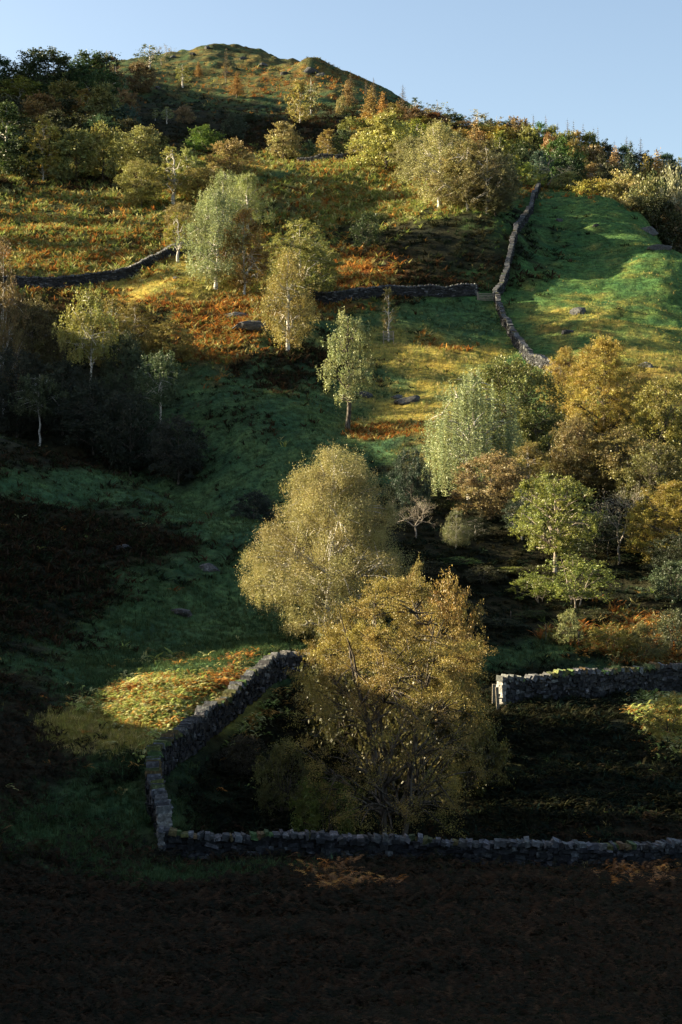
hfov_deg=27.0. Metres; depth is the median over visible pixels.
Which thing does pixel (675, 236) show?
broadleaf tree
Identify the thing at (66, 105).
broadleaf tree
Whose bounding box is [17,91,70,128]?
broadleaf tree
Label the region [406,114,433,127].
broadleaf tree
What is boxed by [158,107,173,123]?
birch tree
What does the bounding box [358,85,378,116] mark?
larch tree
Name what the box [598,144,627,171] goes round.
broadleaf tree
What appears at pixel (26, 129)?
broadleaf tree
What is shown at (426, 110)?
broadleaf tree
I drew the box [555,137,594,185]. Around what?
broadleaf tree
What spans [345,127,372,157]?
lime tree
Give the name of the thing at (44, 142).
birch tree
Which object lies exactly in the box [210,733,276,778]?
bramble bush
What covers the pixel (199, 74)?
larch tree
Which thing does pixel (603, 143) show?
broadleaf tree
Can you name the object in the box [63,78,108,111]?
broadleaf tree
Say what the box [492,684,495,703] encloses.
gate post
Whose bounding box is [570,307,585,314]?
rock
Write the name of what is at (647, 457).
elder tree
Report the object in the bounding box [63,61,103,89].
broadleaf tree
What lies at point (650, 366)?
rock
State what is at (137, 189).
hawthorn tree
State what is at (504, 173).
birch tree
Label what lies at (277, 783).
hazel bush
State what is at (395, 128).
broadleaf tree
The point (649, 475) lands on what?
tree
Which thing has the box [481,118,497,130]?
broadleaf tree
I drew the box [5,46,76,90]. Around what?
broadleaf tree
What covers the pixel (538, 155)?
broadleaf tree
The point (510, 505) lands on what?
holly tree
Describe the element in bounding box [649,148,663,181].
larch tree
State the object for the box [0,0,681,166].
sky
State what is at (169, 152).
birch tree
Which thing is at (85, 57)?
broadleaf tree
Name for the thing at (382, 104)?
larch tree
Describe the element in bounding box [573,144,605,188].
broadleaf tree
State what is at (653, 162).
broadleaf tree
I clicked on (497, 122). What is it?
sparse tree
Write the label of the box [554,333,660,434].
alder tree
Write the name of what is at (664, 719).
fern bush
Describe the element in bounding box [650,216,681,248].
broadleaf tree
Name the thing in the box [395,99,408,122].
larch tree
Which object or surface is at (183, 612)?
rock
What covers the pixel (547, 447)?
elder tree
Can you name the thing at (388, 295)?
young tree
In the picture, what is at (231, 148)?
birch tree
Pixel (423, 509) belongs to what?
bare bush
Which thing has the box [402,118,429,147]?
broadleaf tree
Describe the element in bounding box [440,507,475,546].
bush
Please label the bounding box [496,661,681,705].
stone wall
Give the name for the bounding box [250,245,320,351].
birch tree
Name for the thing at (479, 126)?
broadleaf tree
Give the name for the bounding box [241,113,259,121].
hawthorn tree
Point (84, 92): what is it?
broadleaf tree
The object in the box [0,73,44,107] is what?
broadleaf tree
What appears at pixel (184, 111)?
rowan tree
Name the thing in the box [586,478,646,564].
thorn tree
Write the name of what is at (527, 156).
oak tree
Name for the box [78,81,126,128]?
broadleaf tree
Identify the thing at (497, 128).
broadleaf tree
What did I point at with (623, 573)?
bush
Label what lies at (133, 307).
hazel tree
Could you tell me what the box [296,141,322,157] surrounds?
holly bush
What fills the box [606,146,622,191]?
larch tree
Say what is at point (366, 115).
broadleaf tree
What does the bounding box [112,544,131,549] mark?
rock
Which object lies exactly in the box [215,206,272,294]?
beech tree
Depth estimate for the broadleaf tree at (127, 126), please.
365.65 m
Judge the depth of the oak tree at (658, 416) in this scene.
140.42 m
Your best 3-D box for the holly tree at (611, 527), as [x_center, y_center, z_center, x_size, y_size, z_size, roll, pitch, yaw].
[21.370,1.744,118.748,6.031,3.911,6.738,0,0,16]
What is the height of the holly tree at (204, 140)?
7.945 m
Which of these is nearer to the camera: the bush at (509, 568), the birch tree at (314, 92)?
the bush at (509, 568)
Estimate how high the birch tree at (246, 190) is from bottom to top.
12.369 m
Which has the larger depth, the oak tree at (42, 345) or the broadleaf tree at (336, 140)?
the broadleaf tree at (336, 140)
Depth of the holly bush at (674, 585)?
103.70 m
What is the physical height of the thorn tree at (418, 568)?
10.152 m
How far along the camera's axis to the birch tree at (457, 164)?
279.99 m
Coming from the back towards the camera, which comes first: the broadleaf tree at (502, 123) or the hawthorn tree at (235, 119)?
the broadleaf tree at (502, 123)
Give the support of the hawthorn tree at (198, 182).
on the hillside
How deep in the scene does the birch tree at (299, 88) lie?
464.73 m
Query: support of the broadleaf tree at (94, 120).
on the hillside
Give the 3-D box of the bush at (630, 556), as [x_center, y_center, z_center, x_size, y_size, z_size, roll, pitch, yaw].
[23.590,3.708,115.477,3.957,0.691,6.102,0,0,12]
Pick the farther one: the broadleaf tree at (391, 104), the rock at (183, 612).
the broadleaf tree at (391, 104)
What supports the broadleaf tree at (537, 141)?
on the hillside
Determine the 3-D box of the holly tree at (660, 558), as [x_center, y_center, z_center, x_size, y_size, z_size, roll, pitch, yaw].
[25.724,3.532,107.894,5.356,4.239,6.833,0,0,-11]
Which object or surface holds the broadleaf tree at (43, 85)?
on the hillside
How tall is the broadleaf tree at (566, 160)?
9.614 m
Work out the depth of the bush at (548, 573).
112.84 m
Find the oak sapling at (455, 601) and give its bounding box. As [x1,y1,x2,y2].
[411,565,489,729]
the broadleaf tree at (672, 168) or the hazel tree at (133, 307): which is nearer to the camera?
the hazel tree at (133, 307)
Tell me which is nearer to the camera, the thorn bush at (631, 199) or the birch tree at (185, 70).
the thorn bush at (631, 199)
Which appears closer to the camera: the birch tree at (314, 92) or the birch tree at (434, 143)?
the birch tree at (434, 143)
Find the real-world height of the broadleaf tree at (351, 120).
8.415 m
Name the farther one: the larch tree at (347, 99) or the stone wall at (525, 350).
the larch tree at (347, 99)
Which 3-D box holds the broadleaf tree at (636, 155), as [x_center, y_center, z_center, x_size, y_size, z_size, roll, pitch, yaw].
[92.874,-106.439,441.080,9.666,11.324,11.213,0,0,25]
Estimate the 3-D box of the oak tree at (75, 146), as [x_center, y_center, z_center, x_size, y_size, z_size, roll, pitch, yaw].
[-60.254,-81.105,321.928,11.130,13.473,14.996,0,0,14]
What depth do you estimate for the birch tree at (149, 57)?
618.14 m
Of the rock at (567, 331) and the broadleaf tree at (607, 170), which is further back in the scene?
the broadleaf tree at (607, 170)
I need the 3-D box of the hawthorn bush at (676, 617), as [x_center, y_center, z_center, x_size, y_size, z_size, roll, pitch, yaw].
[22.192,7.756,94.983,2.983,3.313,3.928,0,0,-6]
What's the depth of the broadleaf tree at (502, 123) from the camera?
450.93 m
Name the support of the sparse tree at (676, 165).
on the hillside
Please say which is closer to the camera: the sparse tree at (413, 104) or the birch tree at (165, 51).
the sparse tree at (413, 104)
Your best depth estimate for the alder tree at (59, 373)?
175.28 m
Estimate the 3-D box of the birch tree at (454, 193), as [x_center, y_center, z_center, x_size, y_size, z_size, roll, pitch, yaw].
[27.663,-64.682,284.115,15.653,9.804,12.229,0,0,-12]
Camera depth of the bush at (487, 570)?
109.91 m
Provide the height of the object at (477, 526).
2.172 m
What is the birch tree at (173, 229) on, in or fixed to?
on the hillside
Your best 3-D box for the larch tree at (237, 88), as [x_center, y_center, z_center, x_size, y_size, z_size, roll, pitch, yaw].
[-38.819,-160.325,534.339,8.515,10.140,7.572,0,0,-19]
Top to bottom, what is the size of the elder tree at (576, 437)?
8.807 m
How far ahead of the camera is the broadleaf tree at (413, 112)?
442.79 m
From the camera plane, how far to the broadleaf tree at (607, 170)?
354.42 m
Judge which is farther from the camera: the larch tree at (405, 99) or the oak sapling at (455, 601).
the larch tree at (405, 99)
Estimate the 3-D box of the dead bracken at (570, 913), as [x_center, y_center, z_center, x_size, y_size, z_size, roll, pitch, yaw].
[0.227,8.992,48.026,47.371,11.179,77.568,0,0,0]
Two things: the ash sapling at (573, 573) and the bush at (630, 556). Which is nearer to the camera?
the ash sapling at (573, 573)
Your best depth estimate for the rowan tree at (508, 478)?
127.85 m
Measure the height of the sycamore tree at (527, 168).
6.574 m
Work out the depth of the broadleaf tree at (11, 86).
451.85 m
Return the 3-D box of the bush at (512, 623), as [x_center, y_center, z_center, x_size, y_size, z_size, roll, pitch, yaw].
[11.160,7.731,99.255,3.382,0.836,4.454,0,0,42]
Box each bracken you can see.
[0,57,681,666]
[0,641,681,1023]
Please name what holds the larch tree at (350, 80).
on the hillside
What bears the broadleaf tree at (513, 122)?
on the hillside
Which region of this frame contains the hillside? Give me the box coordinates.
[0,43,681,1022]
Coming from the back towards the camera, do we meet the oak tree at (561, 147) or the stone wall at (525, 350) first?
the oak tree at (561, 147)
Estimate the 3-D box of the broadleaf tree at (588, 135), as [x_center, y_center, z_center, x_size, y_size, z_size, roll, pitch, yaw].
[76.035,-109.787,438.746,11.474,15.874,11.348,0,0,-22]
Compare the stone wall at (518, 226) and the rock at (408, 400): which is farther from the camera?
the stone wall at (518, 226)
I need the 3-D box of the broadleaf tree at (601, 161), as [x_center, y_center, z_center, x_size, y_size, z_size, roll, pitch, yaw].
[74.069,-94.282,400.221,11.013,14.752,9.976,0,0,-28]
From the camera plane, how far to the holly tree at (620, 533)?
116.86 m
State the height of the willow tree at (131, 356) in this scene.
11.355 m
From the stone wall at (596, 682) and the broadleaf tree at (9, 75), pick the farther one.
the broadleaf tree at (9, 75)
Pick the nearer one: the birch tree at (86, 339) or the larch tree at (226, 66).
the birch tree at (86, 339)
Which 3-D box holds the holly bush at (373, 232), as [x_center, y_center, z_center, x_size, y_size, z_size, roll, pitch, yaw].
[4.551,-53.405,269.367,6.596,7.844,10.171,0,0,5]
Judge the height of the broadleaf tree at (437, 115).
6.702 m
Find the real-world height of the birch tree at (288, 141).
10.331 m
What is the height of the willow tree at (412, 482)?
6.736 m
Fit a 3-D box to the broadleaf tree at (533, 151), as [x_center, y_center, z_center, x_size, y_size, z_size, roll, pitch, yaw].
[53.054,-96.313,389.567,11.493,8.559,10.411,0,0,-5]
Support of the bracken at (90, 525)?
on the hillside
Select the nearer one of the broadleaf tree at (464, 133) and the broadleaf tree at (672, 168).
the broadleaf tree at (672, 168)
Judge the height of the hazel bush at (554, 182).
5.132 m
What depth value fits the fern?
75.98 m
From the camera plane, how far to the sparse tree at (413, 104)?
461.20 m
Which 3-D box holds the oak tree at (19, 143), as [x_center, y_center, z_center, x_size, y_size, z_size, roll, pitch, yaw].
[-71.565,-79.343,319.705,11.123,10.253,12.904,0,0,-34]
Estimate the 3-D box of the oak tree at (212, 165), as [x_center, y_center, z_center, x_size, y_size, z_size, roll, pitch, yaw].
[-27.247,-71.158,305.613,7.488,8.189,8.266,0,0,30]
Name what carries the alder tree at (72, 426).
on the hillside
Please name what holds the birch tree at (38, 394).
on the hillside
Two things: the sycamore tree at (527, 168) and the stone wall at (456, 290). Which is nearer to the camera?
the stone wall at (456, 290)
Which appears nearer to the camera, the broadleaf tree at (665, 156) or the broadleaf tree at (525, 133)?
the broadleaf tree at (525, 133)
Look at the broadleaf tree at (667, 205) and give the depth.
323.36 m
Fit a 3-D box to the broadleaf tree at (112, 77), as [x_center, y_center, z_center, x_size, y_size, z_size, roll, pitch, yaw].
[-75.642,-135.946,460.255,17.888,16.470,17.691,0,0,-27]
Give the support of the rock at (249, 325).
on the hillside
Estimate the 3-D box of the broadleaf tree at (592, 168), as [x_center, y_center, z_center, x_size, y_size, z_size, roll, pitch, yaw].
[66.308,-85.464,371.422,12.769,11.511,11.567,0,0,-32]
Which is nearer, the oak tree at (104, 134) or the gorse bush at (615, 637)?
the gorse bush at (615, 637)
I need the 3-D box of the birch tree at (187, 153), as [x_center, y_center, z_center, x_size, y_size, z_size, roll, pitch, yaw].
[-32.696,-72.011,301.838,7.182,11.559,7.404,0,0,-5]
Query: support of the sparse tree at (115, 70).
on the hillside
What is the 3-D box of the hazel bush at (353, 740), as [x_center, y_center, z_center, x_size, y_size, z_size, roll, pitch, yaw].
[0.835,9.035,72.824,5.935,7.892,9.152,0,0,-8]
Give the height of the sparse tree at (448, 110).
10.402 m
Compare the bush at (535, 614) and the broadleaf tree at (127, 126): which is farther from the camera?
the broadleaf tree at (127, 126)
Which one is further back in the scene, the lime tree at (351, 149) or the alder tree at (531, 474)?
the lime tree at (351, 149)
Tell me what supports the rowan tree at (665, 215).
on the hillside
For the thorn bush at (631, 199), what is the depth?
319.45 m
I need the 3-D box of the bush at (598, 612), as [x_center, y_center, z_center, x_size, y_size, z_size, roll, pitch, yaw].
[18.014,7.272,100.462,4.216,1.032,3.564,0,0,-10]
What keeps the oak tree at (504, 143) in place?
on the hillside
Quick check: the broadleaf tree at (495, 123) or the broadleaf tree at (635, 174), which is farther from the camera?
the broadleaf tree at (495, 123)
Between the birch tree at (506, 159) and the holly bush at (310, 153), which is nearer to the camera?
the birch tree at (506, 159)
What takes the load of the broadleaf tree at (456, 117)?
on the hillside
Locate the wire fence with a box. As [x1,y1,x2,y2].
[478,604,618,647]
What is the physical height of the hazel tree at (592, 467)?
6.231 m
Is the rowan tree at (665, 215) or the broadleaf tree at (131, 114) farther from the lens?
the broadleaf tree at (131, 114)
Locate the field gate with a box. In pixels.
[477,292,493,300]
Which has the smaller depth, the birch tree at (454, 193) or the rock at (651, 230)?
the birch tree at (454, 193)
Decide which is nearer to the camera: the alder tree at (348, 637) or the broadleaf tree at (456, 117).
the alder tree at (348, 637)
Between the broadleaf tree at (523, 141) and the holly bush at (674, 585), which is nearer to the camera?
the holly bush at (674, 585)
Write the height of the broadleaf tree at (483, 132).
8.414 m
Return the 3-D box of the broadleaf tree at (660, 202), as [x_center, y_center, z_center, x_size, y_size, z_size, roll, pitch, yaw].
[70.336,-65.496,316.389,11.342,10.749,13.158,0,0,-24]
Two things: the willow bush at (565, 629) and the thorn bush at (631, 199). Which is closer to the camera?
the willow bush at (565, 629)
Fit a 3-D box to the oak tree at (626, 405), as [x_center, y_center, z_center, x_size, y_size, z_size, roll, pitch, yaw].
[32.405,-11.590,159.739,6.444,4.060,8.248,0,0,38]
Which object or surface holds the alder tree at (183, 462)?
on the hillside
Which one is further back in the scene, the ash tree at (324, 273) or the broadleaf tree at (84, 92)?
the broadleaf tree at (84, 92)
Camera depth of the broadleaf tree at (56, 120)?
363.92 m
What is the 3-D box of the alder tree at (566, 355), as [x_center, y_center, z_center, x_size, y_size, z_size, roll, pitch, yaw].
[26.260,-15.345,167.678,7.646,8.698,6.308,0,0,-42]
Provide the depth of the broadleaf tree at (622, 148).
440.49 m
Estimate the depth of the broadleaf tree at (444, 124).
436.78 m
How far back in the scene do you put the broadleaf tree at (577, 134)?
440.36 m
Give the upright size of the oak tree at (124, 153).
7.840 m
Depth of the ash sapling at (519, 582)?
105.87 m
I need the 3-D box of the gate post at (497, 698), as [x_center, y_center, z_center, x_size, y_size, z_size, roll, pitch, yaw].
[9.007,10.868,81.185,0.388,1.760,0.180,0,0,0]
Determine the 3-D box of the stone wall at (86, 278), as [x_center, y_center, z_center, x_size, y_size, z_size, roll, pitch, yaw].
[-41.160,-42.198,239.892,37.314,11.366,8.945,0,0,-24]
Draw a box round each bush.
[47,156,73,179]
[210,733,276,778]
[248,736,317,818]
[286,767,362,836]
[295,611,412,759]
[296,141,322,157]
[307,615,445,737]
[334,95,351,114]
[350,208,382,247]
[358,633,495,805]
[387,496,437,537]
[395,560,459,579]
[430,694,517,797]
[435,556,481,564]
[451,615,493,623]
[463,563,509,583]
[475,617,529,629]
[494,566,525,574]
[513,565,556,577]
[513,609,552,619]
[545,169,583,190]
[553,608,584,644]
[566,176,626,199]
[566,607,623,621]
[580,622,639,654]
[581,568,638,576]
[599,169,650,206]
[612,621,672,661]
[613,554,648,561]
[618,194,653,214]
[619,168,670,223]
[630,557,681,602]
[641,694,681,738]
[651,605,681,651]
[658,160,681,251]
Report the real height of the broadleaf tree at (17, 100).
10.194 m
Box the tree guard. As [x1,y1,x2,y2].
[383,331,393,342]
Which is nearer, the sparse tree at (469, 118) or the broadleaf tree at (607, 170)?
the broadleaf tree at (607, 170)
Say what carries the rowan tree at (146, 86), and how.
on the hillside
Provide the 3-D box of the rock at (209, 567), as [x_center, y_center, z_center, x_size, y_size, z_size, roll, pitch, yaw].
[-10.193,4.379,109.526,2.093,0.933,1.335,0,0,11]
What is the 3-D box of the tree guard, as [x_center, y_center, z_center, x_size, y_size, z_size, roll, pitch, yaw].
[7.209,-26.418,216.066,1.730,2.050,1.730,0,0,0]
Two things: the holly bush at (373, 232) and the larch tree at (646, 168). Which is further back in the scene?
the larch tree at (646, 168)
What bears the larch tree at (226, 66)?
on the hillside
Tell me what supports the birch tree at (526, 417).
on the hillside
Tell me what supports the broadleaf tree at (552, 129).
on the hillside
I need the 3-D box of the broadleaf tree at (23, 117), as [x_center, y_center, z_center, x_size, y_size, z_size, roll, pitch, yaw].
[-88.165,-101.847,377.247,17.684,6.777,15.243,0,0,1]
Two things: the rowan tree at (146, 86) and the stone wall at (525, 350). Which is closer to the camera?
the stone wall at (525, 350)
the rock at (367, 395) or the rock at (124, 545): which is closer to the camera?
the rock at (124, 545)
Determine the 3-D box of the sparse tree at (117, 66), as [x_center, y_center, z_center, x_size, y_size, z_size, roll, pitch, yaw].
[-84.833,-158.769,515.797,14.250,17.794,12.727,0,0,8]
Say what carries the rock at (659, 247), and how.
on the hillside
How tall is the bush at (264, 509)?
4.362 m
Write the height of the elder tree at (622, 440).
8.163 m
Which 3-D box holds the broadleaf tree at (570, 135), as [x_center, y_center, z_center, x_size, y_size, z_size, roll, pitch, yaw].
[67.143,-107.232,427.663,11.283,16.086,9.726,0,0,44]
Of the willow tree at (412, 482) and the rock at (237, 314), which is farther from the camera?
the rock at (237, 314)
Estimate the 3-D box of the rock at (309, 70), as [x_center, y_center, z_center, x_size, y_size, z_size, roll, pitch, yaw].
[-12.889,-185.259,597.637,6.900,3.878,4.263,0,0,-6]
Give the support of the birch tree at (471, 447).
on the hillside
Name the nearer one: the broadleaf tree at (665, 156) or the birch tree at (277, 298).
the birch tree at (277, 298)
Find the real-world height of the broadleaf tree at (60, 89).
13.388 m
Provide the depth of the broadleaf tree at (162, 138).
372.15 m
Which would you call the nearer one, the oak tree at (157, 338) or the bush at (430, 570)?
the bush at (430, 570)
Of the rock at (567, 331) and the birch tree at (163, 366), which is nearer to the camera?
the birch tree at (163, 366)
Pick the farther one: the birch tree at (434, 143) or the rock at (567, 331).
the birch tree at (434, 143)
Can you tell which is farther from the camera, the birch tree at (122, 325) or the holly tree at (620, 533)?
the birch tree at (122, 325)
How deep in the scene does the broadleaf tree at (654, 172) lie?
358.46 m
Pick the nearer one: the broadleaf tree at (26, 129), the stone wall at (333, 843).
the stone wall at (333, 843)
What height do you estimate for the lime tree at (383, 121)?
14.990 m
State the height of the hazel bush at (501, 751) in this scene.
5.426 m
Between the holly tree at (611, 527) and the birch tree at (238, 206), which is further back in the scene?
the birch tree at (238, 206)
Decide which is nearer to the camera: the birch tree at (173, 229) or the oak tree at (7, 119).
the birch tree at (173, 229)
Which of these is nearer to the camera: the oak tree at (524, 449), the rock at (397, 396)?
the oak tree at (524, 449)
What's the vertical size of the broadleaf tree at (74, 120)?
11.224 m
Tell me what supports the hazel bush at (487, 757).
on the hillside
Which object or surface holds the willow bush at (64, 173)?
on the hillside
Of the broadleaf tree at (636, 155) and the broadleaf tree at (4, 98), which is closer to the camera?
the broadleaf tree at (4, 98)
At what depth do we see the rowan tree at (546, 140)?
394.52 m
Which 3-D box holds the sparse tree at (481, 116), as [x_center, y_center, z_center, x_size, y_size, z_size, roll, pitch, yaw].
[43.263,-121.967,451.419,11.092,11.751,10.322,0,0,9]
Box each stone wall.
[2,240,193,288]
[144,650,347,839]
[157,825,681,866]
[297,152,362,161]
[303,283,478,304]
[492,178,544,296]
[494,292,577,375]
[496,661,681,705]
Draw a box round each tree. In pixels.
[0,54,12,79]
[0,67,29,83]
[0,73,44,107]
[0,78,16,100]
[0,96,23,122]
[0,99,39,170]
[0,113,34,138]
[0,122,52,146]
[0,133,50,178]
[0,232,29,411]
[0,293,71,376]
[0,344,49,437]
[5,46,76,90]
[6,372,76,446]
[7,97,39,125]
[15,355,100,434]
[17,81,59,109]
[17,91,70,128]
[18,66,49,82]
[18,114,64,180]
[32,108,84,154]
[44,76,83,116]
[44,96,89,123]
[48,123,101,181]
[49,376,131,454]
[51,283,120,414]
[60,110,102,148]
[62,49,124,86]
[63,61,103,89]
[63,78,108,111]
[63,87,106,123]
[72,113,122,157]
[74,119,126,179]
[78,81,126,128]
[82,389,175,475]
[83,294,141,365]
[88,67,132,111]
[91,50,126,82]
[98,329,151,406]
[104,101,145,136]
[105,117,144,150]
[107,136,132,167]
[109,66,123,89]
[111,123,174,167]
[113,158,168,207]
[114,88,140,119]
[115,301,165,350]
[126,60,157,92]
[127,347,190,448]
[134,44,164,68]
[136,320,199,363]
[144,413,210,484]
[148,132,169,149]
[153,146,193,204]
[155,44,174,64]
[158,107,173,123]
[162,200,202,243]
[163,212,189,261]
[167,166,227,199]
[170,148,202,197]
[172,106,195,123]
[173,185,247,289]
[175,64,195,87]
[183,124,225,151]
[191,166,256,233]
[193,62,203,77]
[199,161,228,193]
[205,136,258,173]
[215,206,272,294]
[218,112,249,138]
[220,50,232,82]
[224,170,277,228]
[226,73,246,97]
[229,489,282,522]
[235,438,425,639]
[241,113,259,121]
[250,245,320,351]
[255,217,345,296]
[264,121,305,157]
[272,572,497,838]
[284,79,318,122]
[302,239,341,291]
[303,78,321,112]
[314,128,343,153]
[316,306,375,428]
[328,128,358,153]
[336,116,370,143]
[341,80,358,106]
[341,109,425,169]
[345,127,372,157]
[349,70,353,88]
[349,112,376,138]
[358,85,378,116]
[375,91,388,128]
[378,102,404,135]
[380,287,398,341]
[384,120,414,140]
[384,134,437,179]
[386,445,433,513]
[393,118,474,207]
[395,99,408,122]
[399,87,407,104]
[401,97,424,115]
[401,554,429,693]
[402,104,429,127]
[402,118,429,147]
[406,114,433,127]
[417,107,436,116]
[419,364,525,497]
[423,131,475,185]
[424,112,450,129]
[425,134,504,210]
[426,102,453,121]
[438,111,464,121]
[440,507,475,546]
[441,121,464,129]
[444,166,515,208]
[447,127,470,145]
[447,447,537,518]
[449,349,571,459]
[450,120,473,129]
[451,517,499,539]
[453,114,470,124]
[454,138,520,213]
[462,122,491,136]
[465,109,494,130]
[466,118,484,165]
[468,131,499,147]
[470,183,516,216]
[476,147,525,204]
[480,122,518,143]
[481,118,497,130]
[485,129,526,169]
[489,116,503,129]
[493,441,562,504]
[498,140,533,156]
[500,119,517,132]
[500,487,543,539]
[501,130,524,143]
[505,467,607,573]
[506,116,529,135]
[506,144,534,177]
[509,162,547,185]
[515,122,543,151]
[519,460,570,498]
[522,145,543,166]
[524,135,551,152]
[526,148,555,181]
[527,419,577,452]
[532,121,549,135]
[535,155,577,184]
[535,345,596,410]
[537,135,588,183]
[539,132,556,161]
[541,124,564,151]
[544,409,605,499]
[551,129,578,154]
[551,155,586,188]
[553,440,616,499]
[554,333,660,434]
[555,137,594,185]
[564,510,630,552]
[567,421,679,505]
[573,130,587,150]
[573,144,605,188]
[575,162,606,192]
[577,130,606,163]
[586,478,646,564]
[592,162,627,195]
[593,138,613,164]
[595,151,613,188]
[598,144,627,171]
[605,522,668,551]
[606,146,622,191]
[607,393,648,420]
[614,169,643,213]
[614,440,681,519]
[616,143,634,170]
[617,479,681,565]
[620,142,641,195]
[621,375,681,466]
[622,457,678,499]
[628,150,652,178]
[631,193,681,239]
[636,137,642,175]
[636,532,681,581]
[640,153,651,180]
[641,157,663,174]
[643,170,668,218]
[645,190,681,219]
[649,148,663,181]
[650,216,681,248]
[656,159,681,198]
[658,152,680,178]
[658,206,681,251]
[658,224,681,253]
[671,156,681,174]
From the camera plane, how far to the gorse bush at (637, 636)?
92.43 m
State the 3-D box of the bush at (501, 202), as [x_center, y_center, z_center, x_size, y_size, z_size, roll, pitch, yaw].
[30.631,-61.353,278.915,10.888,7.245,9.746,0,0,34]
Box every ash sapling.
[505,574,562,602]
[518,552,627,606]
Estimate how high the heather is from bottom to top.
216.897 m
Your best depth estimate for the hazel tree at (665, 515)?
111.42 m
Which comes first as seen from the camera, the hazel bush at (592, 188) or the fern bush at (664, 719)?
the fern bush at (664, 719)
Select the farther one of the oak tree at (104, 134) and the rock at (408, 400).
the oak tree at (104, 134)
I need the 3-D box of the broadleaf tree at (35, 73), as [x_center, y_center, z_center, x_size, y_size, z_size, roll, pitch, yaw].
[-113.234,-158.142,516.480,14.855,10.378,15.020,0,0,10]
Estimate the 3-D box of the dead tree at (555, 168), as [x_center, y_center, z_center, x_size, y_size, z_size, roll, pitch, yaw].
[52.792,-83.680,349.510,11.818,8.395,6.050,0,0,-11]
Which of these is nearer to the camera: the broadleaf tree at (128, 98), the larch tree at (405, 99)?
the broadleaf tree at (128, 98)
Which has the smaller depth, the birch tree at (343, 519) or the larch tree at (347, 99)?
the birch tree at (343, 519)
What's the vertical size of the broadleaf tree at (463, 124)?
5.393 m
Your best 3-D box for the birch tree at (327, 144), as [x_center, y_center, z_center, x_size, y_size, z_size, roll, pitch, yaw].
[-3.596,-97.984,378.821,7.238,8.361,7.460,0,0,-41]
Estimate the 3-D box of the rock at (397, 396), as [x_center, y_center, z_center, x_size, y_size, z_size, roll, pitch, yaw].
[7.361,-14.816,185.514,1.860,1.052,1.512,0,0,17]
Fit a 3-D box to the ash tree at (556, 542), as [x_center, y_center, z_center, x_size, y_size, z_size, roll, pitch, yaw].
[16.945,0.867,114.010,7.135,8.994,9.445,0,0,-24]
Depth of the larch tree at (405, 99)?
527.98 m
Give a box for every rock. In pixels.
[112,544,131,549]
[170,608,191,616]
[199,563,219,571]
[224,312,246,317]
[233,320,267,330]
[303,67,318,72]
[359,391,372,397]
[391,394,402,398]
[393,395,420,404]
[561,330,574,334]
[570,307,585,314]
[638,362,652,367]
[641,226,658,235]
[647,244,671,250]
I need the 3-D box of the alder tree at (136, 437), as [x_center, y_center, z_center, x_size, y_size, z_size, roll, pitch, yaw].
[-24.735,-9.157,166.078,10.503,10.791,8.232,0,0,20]
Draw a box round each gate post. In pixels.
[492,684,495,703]
[495,687,501,709]
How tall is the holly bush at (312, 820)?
3.437 m
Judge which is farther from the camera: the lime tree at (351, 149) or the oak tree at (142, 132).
the lime tree at (351, 149)
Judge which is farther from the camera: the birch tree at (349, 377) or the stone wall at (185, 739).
the birch tree at (349, 377)
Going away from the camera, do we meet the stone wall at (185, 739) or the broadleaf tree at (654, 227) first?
the stone wall at (185, 739)
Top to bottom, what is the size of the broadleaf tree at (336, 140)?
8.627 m
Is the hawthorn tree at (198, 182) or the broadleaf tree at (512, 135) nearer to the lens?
the hawthorn tree at (198, 182)
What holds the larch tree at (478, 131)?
on the hillside
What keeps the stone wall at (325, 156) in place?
on the hillside
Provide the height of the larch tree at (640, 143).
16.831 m
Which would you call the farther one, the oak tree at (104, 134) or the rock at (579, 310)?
the oak tree at (104, 134)
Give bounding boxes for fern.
[7,645,681,836]
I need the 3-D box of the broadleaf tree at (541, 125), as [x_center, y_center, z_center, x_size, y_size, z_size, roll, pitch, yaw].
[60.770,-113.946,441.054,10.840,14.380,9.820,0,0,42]
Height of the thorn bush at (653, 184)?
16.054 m
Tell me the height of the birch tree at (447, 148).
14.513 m
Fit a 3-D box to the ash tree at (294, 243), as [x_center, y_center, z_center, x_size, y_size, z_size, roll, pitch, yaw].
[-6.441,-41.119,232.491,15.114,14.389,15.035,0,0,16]
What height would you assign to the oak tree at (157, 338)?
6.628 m
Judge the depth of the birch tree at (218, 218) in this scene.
223.33 m
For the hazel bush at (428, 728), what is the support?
on the hillside
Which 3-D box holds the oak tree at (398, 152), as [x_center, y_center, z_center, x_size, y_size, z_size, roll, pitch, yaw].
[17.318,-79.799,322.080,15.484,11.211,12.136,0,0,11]
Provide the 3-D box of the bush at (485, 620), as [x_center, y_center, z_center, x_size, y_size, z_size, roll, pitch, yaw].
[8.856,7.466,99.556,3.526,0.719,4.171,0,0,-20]
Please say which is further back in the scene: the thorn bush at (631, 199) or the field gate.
the thorn bush at (631, 199)
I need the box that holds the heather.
[0,57,681,842]

